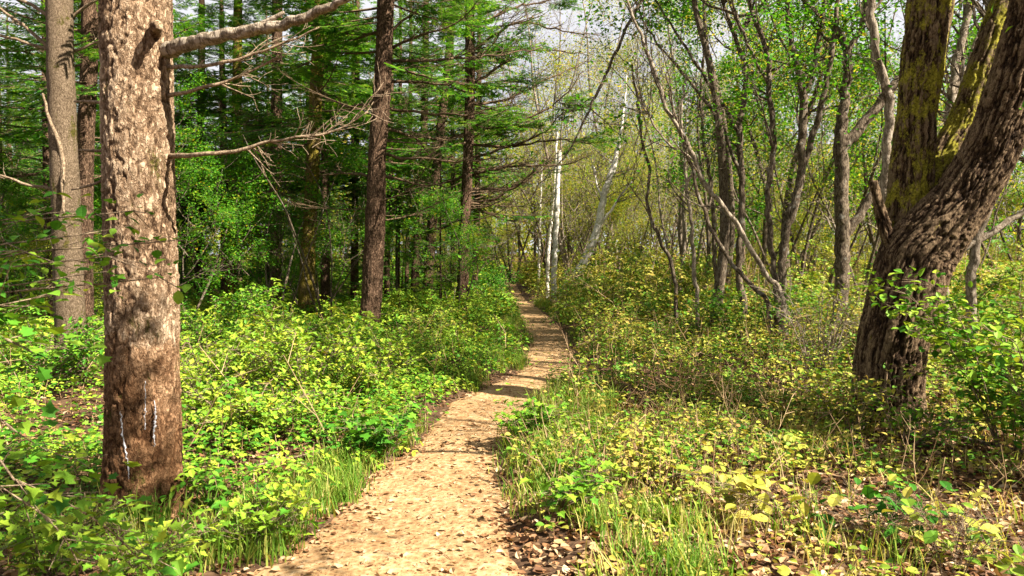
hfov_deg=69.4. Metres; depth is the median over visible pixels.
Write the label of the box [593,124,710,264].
bare tree
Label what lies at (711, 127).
bare tree
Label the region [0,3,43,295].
conifer tree
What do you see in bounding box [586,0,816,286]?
bare tree
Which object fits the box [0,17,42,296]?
conifer tree
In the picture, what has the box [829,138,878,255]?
broadleaf tree
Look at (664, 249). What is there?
leaning tree
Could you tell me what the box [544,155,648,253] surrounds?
bare tree
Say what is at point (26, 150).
broadleaf tree
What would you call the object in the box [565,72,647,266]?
bare tree
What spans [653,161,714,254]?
bare tree
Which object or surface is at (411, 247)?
young broadleaf
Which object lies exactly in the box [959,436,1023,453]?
fallen branch
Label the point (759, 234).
bushy tree
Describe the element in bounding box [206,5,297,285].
conifer tree
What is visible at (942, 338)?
leafy shrub
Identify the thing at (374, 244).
conifer tree
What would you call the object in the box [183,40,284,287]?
conifer tree
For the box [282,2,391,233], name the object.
conifer tree
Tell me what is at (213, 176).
young broadleaf
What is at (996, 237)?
broadleaf tree
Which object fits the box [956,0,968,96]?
broadleaf tree
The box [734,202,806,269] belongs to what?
bushy tree
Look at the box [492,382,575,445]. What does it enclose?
leafy herb
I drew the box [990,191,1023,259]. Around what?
bushy tree
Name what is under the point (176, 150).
conifer tree
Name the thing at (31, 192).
young broadleaf
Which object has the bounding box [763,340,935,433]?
leafy shrub
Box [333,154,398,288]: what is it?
young fir
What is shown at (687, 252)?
bare tree
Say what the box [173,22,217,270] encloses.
conifer tree
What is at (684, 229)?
bare tree
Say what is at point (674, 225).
bare tree
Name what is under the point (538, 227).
bare tree
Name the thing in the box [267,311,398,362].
leafy shrub
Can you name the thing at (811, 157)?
broadleaf tree
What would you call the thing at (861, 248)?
bushy tree
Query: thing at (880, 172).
broadleaf tree
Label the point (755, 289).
leaning tree
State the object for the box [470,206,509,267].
bushy tree
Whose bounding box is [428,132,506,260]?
broadleaf tree
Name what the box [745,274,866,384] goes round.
twiggy shrub
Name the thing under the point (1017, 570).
leafy herb
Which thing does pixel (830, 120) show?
broadleaf tree
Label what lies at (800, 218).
bushy tree
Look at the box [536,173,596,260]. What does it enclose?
bare tree
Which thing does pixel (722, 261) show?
broadleaf tree
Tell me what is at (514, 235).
bushy tree
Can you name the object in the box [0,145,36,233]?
young broadleaf
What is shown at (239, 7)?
conifer tree
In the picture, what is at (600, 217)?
birch tree
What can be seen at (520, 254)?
bare tree
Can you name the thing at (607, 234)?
bushy tree
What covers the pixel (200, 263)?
conifer tree
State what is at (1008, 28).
broadleaf tree
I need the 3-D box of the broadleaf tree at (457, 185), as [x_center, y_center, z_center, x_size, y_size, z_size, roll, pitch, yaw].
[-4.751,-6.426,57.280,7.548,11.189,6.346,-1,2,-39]
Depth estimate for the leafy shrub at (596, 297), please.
14.81 m
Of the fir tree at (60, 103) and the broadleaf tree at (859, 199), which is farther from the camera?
the broadleaf tree at (859, 199)
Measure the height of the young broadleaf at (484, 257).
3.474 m
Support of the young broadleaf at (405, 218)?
on the ground at (452, 395)
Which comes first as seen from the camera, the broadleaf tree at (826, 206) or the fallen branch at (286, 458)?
the fallen branch at (286, 458)
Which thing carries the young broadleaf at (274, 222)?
on the ground at (452, 395)
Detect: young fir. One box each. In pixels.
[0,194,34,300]
[236,100,320,287]
[283,156,345,282]
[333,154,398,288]
[401,135,475,313]
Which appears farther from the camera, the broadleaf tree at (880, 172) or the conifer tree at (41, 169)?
the broadleaf tree at (880, 172)
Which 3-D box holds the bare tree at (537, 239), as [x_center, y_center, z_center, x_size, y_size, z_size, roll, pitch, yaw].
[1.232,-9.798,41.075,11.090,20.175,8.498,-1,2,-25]
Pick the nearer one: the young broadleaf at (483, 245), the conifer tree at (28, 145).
the conifer tree at (28, 145)
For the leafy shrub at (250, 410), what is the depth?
5.84 m
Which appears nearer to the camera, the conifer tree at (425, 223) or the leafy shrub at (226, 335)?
the leafy shrub at (226, 335)
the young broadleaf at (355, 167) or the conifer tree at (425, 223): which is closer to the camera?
the young broadleaf at (355, 167)
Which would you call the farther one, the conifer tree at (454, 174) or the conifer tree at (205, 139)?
the conifer tree at (205, 139)
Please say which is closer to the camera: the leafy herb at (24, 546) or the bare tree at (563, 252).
the leafy herb at (24, 546)
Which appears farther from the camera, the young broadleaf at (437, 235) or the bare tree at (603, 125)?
the bare tree at (603, 125)
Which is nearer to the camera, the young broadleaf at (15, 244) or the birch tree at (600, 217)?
the young broadleaf at (15, 244)
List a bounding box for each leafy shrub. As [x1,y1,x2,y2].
[0,311,104,396]
[99,327,298,417]
[180,282,286,346]
[180,365,346,444]
[200,306,377,409]
[207,305,348,378]
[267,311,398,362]
[316,326,429,399]
[395,302,463,340]
[468,265,524,308]
[550,275,700,323]
[562,275,662,317]
[625,244,735,318]
[680,282,830,349]
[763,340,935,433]
[848,251,1023,362]
[848,266,1023,460]
[866,387,1004,453]
[938,303,1023,448]
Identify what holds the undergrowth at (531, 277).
on the ground at (452, 395)
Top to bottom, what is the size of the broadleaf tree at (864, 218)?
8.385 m
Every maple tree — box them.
[434,0,762,338]
[700,0,845,348]
[761,0,967,340]
[762,0,903,332]
[824,0,904,203]
[937,0,1023,369]
[940,0,985,326]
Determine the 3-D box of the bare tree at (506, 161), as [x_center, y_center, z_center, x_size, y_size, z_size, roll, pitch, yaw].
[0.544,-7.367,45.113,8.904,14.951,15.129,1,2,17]
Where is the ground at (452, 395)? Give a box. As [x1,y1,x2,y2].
[0,253,1023,575]
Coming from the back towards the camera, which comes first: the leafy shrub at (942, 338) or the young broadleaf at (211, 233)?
the young broadleaf at (211, 233)
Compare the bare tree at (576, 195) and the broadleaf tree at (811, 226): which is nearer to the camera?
the broadleaf tree at (811, 226)
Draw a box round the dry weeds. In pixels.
[0,234,1023,575]
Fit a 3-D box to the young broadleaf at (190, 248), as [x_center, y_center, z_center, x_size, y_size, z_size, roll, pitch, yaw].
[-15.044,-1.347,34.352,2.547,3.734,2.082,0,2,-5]
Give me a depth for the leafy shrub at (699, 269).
16.70 m
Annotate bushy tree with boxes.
[457,232,490,270]
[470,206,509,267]
[480,207,513,265]
[480,208,531,267]
[484,194,528,281]
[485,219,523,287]
[492,228,515,268]
[544,231,581,276]
[558,204,605,252]
[585,141,668,274]
[586,198,623,257]
[587,177,669,280]
[659,214,689,256]
[673,210,705,253]
[700,205,761,257]
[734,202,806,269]
[745,166,863,286]
[746,176,835,280]
[752,220,780,275]
[754,168,831,266]
[794,156,879,274]
[795,46,1003,256]
[850,193,879,261]
[850,219,880,272]
[850,226,880,248]
[860,235,877,266]
[961,211,1013,271]
[980,218,1023,275]
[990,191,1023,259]
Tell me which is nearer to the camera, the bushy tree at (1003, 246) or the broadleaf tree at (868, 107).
the broadleaf tree at (868, 107)
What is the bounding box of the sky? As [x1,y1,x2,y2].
[0,0,1023,257]
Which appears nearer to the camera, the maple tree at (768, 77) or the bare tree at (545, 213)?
the maple tree at (768, 77)
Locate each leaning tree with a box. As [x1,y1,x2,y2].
[562,0,682,323]
[562,0,789,365]
[616,51,772,359]
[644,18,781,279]
[649,61,763,342]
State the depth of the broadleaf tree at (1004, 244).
22.81 m
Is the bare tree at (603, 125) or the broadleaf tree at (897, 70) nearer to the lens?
the broadleaf tree at (897, 70)
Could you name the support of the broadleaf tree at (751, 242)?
on the ground at (452, 395)
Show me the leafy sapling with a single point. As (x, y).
(81, 212)
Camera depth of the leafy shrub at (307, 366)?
7.37 m
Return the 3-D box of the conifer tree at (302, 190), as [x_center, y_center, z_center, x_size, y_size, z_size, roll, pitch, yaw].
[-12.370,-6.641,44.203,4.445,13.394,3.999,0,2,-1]
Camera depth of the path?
4.67 m
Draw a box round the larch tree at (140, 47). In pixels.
[71,0,399,526]
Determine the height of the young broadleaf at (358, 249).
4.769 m
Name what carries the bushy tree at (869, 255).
on the ground at (452, 395)
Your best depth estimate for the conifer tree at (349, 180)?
27.66 m
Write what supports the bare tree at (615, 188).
on the ground at (452, 395)
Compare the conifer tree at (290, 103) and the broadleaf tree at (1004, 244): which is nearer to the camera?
the broadleaf tree at (1004, 244)
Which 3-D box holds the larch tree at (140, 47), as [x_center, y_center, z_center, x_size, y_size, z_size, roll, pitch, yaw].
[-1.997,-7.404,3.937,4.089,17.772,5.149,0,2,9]
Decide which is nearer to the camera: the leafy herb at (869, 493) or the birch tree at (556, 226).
the leafy herb at (869, 493)
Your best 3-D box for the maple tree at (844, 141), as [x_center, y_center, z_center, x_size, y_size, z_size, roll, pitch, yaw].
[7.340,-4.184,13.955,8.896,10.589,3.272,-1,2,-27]
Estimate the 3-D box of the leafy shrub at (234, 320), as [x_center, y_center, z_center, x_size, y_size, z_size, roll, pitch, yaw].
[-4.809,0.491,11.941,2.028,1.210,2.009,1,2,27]
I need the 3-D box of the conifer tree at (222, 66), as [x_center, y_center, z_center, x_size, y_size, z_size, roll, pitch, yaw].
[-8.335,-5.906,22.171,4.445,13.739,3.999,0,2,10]
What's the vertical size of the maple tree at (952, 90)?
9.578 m
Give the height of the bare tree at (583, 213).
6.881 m
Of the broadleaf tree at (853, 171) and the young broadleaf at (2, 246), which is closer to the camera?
the young broadleaf at (2, 246)
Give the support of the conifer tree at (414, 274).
on the ground at (452, 395)
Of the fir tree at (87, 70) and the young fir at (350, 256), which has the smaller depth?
the fir tree at (87, 70)
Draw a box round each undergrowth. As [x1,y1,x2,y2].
[0,243,536,575]
[500,233,1023,575]
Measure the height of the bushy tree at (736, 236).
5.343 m
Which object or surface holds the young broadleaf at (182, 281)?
on the ground at (452, 395)
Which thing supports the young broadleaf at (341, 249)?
on the ground at (452, 395)
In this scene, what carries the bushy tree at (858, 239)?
on the ground at (452, 395)
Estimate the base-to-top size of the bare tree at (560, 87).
14.015 m
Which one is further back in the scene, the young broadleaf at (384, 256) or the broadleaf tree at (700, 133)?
the young broadleaf at (384, 256)
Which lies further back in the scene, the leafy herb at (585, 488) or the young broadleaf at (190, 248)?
the young broadleaf at (190, 248)
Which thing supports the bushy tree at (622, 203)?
on the ground at (452, 395)
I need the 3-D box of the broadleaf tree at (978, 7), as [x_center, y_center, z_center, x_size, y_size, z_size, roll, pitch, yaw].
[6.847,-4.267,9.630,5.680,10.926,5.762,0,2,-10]
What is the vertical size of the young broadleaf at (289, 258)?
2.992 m
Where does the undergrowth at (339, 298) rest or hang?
on the ground at (452, 395)
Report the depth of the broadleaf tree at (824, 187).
33.71 m
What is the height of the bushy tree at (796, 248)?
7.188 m
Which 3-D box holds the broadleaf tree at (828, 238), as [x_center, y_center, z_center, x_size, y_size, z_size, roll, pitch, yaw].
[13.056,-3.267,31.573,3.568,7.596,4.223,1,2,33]
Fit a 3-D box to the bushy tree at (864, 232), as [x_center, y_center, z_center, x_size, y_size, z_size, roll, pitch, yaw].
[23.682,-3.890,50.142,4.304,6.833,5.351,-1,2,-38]
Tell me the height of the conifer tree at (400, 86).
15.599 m
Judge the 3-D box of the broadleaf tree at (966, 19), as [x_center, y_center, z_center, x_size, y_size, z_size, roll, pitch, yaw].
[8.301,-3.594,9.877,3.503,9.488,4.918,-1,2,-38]
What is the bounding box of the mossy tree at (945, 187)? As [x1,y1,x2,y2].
[850,0,1023,429]
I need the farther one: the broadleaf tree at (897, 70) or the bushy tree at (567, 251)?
the bushy tree at (567, 251)
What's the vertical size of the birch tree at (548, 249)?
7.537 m
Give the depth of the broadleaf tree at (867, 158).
16.40 m
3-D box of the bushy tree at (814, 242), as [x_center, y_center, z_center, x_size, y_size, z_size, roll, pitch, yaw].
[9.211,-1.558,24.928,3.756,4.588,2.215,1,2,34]
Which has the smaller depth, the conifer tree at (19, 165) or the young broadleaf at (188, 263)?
the young broadleaf at (188, 263)
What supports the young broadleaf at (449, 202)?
on the ground at (452, 395)
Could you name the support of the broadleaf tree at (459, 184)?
on the ground at (452, 395)
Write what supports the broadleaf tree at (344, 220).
on the ground at (452, 395)
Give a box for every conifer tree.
[0,0,100,280]
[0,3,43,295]
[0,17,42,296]
[1,23,98,264]
[2,16,100,265]
[5,71,40,254]
[76,59,190,196]
[94,0,252,266]
[173,0,257,295]
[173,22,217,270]
[174,0,303,304]
[174,0,329,299]
[174,50,215,264]
[174,85,193,245]
[179,46,220,277]
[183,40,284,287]
[188,0,358,308]
[196,0,433,325]
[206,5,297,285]
[213,5,304,285]
[231,0,408,305]
[249,0,558,337]
[258,15,360,260]
[282,0,425,301]
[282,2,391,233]
[282,96,335,248]
[290,0,414,291]
[329,3,443,300]
[333,1,459,293]
[361,0,530,297]
[363,0,627,319]
[367,5,450,286]
[369,0,484,300]
[395,38,506,290]
[424,0,558,294]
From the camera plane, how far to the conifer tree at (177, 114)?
21.00 m
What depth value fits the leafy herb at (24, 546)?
3.23 m
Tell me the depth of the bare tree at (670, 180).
40.12 m
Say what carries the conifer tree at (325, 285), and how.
on the ground at (452, 395)
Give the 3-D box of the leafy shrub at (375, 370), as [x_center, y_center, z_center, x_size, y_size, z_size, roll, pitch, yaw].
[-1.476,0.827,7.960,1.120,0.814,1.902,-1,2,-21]
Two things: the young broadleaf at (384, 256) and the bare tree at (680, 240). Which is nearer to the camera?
the bare tree at (680, 240)
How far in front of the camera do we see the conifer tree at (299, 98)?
30.21 m
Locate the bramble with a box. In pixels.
[0,276,201,575]
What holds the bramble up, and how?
on the ground at (452, 395)
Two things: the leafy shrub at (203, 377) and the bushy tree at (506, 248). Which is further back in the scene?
the bushy tree at (506, 248)
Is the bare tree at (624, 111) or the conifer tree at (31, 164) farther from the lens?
the bare tree at (624, 111)
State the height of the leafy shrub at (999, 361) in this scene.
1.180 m
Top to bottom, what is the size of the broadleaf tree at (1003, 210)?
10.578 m
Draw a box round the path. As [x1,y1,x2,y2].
[253,282,575,575]
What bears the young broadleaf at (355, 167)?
on the ground at (452, 395)
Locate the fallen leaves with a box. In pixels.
[0,323,1023,575]
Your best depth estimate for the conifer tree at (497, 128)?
19.25 m
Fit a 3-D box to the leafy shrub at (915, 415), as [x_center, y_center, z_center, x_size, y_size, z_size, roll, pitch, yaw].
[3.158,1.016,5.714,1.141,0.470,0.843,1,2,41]
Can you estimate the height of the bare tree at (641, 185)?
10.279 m
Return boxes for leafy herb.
[0,469,138,575]
[34,495,229,575]
[186,470,326,554]
[319,404,440,462]
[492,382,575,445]
[519,456,635,520]
[663,446,840,525]
[796,472,982,547]
[864,474,1023,575]
[982,535,1023,575]
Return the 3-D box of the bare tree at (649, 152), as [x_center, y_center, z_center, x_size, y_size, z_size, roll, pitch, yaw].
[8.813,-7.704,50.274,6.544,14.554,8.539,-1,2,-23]
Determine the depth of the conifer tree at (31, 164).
25.11 m
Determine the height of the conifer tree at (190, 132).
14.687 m
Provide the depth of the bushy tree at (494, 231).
58.92 m
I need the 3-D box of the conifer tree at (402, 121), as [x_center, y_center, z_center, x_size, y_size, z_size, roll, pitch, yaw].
[-4.355,-6.488,25.887,4.192,14.724,4.508,0,2,0]
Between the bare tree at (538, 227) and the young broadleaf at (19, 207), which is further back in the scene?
the bare tree at (538, 227)
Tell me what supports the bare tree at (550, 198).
on the ground at (452, 395)
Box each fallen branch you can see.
[256,450,319,465]
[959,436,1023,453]
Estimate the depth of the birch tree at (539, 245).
37.89 m
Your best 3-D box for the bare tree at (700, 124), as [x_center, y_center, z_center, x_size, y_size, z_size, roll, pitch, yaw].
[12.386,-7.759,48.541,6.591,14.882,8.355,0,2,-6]
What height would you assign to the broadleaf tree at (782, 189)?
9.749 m
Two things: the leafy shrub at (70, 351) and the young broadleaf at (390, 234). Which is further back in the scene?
the young broadleaf at (390, 234)
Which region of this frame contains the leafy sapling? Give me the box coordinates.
[0,176,202,336]
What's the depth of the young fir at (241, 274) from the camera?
25.02 m
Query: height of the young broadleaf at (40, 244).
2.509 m
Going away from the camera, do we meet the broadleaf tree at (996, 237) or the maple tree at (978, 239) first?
the maple tree at (978, 239)
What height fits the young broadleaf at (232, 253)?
4.452 m
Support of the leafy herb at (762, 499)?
on the ground at (452, 395)
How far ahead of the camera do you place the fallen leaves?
4.33 m
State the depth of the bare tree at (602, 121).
41.27 m
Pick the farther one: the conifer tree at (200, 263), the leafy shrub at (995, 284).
the conifer tree at (200, 263)
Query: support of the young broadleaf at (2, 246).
on the ground at (452, 395)
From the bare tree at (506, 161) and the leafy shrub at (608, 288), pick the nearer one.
the leafy shrub at (608, 288)
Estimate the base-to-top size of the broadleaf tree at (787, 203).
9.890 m
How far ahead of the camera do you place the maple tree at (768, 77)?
11.88 m
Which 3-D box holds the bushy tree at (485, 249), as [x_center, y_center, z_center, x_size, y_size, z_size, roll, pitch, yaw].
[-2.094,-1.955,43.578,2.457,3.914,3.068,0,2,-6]
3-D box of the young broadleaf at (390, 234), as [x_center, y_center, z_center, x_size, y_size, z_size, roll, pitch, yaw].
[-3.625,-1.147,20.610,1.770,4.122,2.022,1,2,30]
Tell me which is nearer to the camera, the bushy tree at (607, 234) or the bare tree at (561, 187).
the bare tree at (561, 187)
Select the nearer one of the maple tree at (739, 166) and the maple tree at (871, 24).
the maple tree at (871, 24)
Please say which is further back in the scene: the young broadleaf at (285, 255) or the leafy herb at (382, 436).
the young broadleaf at (285, 255)
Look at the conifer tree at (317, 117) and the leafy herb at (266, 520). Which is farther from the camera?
the conifer tree at (317, 117)
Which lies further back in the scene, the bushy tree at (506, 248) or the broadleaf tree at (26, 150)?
the bushy tree at (506, 248)
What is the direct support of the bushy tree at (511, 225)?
on the ground at (452, 395)
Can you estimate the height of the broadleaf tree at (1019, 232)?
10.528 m
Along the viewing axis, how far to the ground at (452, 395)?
5.05 m
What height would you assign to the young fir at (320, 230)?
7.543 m
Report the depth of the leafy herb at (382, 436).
5.54 m
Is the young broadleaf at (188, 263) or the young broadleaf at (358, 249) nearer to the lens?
the young broadleaf at (188, 263)
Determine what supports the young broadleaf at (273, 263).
on the ground at (452, 395)
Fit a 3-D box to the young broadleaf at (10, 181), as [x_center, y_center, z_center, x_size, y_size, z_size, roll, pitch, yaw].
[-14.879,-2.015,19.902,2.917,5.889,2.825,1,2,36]
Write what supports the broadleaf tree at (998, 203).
on the ground at (452, 395)
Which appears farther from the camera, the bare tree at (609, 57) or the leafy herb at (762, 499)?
the bare tree at (609, 57)
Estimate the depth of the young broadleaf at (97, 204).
15.99 m
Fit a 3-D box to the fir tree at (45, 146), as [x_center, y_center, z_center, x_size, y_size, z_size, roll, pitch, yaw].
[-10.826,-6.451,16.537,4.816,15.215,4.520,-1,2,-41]
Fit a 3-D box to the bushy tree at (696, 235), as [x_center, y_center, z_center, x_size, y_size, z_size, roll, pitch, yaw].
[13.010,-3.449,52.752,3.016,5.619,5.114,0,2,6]
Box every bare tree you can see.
[428,47,601,282]
[446,0,608,281]
[461,105,631,264]
[474,93,684,289]
[482,22,595,284]
[483,8,735,273]
[486,155,586,277]
[494,114,630,297]
[499,125,652,268]
[513,0,656,278]
[526,26,685,272]
[528,148,667,277]
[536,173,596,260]
[542,27,685,266]
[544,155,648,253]
[557,34,700,266]
[563,0,710,273]
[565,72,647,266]
[566,134,653,270]
[573,142,702,280]
[578,111,705,266]
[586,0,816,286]
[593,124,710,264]
[613,0,772,288]
[613,71,685,251]
[614,1,759,265]
[615,89,717,278]
[618,86,750,267]
[629,145,679,251]
[633,90,789,273]
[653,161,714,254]
[666,62,754,222]
[668,53,760,257]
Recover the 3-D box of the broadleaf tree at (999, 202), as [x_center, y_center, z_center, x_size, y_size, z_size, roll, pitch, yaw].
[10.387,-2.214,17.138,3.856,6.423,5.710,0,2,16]
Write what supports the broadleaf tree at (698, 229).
on the ground at (452, 395)
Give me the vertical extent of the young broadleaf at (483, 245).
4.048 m
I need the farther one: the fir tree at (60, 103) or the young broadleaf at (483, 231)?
the young broadleaf at (483, 231)
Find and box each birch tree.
[531,145,552,291]
[538,133,566,296]
[550,150,561,300]
[558,34,666,306]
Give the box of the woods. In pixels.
[2,90,1023,270]
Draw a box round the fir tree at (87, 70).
[0,0,216,346]
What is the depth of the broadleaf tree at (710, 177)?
14.91 m
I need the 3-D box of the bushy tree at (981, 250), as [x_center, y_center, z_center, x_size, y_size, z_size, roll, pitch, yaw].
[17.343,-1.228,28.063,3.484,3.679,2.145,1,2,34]
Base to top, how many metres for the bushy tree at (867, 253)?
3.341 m
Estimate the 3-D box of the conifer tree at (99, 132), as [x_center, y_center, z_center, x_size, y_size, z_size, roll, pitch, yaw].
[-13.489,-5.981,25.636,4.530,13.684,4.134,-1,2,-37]
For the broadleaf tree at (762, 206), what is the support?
on the ground at (452, 395)
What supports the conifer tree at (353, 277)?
on the ground at (452, 395)
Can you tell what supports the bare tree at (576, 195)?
on the ground at (452, 395)
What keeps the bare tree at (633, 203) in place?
on the ground at (452, 395)
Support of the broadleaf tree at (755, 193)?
on the ground at (452, 395)
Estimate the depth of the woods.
68.72 m
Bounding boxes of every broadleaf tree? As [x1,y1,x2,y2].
[2,120,41,249]
[4,105,41,234]
[330,166,367,259]
[395,144,460,261]
[416,150,496,246]
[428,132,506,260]
[444,138,489,252]
[628,0,901,336]
[642,1,860,286]
[650,0,898,288]
[650,110,753,269]
[652,22,799,298]
[659,0,901,292]
[665,0,851,294]
[694,124,787,278]
[712,47,835,248]
[718,0,952,323]
[738,122,812,263]
[739,0,980,320]
[748,0,984,311]
[754,98,877,269]
[770,131,861,274]
[771,44,887,280]
[774,101,864,260]
[800,128,878,271]
[820,58,897,276]
[829,55,944,242]
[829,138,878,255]
[849,122,1016,235]
[854,4,1023,252]
[856,0,1023,162]
[876,53,1023,286]
[937,113,1023,255]
[937,122,1023,275]
[946,92,1023,272]
[947,0,986,44]
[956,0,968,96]
[966,156,1023,268]
[984,152,1023,259]
[991,3,1023,113]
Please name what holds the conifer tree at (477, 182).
on the ground at (452, 395)
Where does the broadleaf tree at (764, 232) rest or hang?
on the ground at (452, 395)
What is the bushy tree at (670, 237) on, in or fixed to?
on the ground at (452, 395)
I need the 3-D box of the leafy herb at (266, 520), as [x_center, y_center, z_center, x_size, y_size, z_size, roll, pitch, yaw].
[-1.293,1.227,3.846,0.634,0.434,0.663,0,2,0]
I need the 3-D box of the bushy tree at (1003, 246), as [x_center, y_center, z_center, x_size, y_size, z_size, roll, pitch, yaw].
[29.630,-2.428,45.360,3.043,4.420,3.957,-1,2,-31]
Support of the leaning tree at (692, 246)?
on the ground at (452, 395)
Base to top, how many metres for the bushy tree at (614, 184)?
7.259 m
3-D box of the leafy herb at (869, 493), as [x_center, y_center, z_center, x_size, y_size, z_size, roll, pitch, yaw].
[1.896,1.145,3.764,0.742,0.356,0.611,0,2,0]
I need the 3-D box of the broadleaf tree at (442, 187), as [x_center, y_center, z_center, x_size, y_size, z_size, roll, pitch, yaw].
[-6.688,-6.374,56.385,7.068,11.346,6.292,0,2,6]
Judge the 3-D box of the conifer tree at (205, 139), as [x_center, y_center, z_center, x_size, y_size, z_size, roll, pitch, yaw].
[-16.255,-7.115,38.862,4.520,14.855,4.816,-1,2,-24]
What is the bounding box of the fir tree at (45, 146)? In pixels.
[0,0,100,318]
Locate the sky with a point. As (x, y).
(367, 4)
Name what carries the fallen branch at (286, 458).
on the ground at (452, 395)
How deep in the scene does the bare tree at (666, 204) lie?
49.22 m
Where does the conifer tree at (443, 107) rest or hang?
on the ground at (452, 395)
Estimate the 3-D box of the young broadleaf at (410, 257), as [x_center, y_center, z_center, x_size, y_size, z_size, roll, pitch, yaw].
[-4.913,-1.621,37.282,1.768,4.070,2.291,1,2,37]
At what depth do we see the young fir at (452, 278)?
20.12 m
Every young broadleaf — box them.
[0,142,24,233]
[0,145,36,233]
[0,156,43,294]
[0,173,41,279]
[0,181,100,317]
[0,207,44,300]
[0,209,51,325]
[4,223,103,314]
[25,192,205,288]
[41,143,103,275]
[174,68,262,338]
[175,132,347,321]
[176,175,220,301]
[177,224,218,293]
[177,228,213,279]
[182,227,219,293]
[211,176,289,308]
[242,119,412,318]
[245,182,362,314]
[247,195,339,303]
[282,225,318,294]
[330,222,350,268]
[335,223,395,269]
[344,226,402,268]
[350,181,425,309]
[359,200,452,292]
[391,211,444,282]
[391,220,424,285]
[395,169,507,321]
[418,222,488,298]
[420,193,498,290]
[441,215,493,265]
[470,233,498,272]
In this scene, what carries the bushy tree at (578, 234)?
on the ground at (452, 395)
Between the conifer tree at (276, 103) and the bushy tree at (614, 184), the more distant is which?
the bushy tree at (614, 184)
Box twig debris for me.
[14,351,1023,575]
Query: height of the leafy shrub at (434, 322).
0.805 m
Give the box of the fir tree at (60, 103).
[0,0,98,386]
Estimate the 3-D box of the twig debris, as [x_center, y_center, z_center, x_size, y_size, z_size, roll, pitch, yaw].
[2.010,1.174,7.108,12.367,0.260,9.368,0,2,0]
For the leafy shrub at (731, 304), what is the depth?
12.19 m
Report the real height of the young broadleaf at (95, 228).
3.602 m
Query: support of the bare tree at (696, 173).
on the ground at (452, 395)
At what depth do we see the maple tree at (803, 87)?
12.46 m
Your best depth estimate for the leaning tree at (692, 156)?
10.41 m
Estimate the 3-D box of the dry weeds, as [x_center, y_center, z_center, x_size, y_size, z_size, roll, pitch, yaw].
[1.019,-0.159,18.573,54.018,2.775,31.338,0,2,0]
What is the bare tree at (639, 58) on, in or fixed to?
on the ground at (452, 395)
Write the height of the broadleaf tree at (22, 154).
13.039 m
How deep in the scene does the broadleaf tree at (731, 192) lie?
20.28 m
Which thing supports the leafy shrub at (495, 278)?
on the ground at (452, 395)
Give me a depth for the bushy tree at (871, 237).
21.16 m
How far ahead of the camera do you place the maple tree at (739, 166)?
13.40 m
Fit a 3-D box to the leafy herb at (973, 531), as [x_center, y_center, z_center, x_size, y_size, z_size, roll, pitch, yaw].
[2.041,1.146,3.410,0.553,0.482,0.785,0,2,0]
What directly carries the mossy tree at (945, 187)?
on the ground at (452, 395)
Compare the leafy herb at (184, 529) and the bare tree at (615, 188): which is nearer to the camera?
the leafy herb at (184, 529)

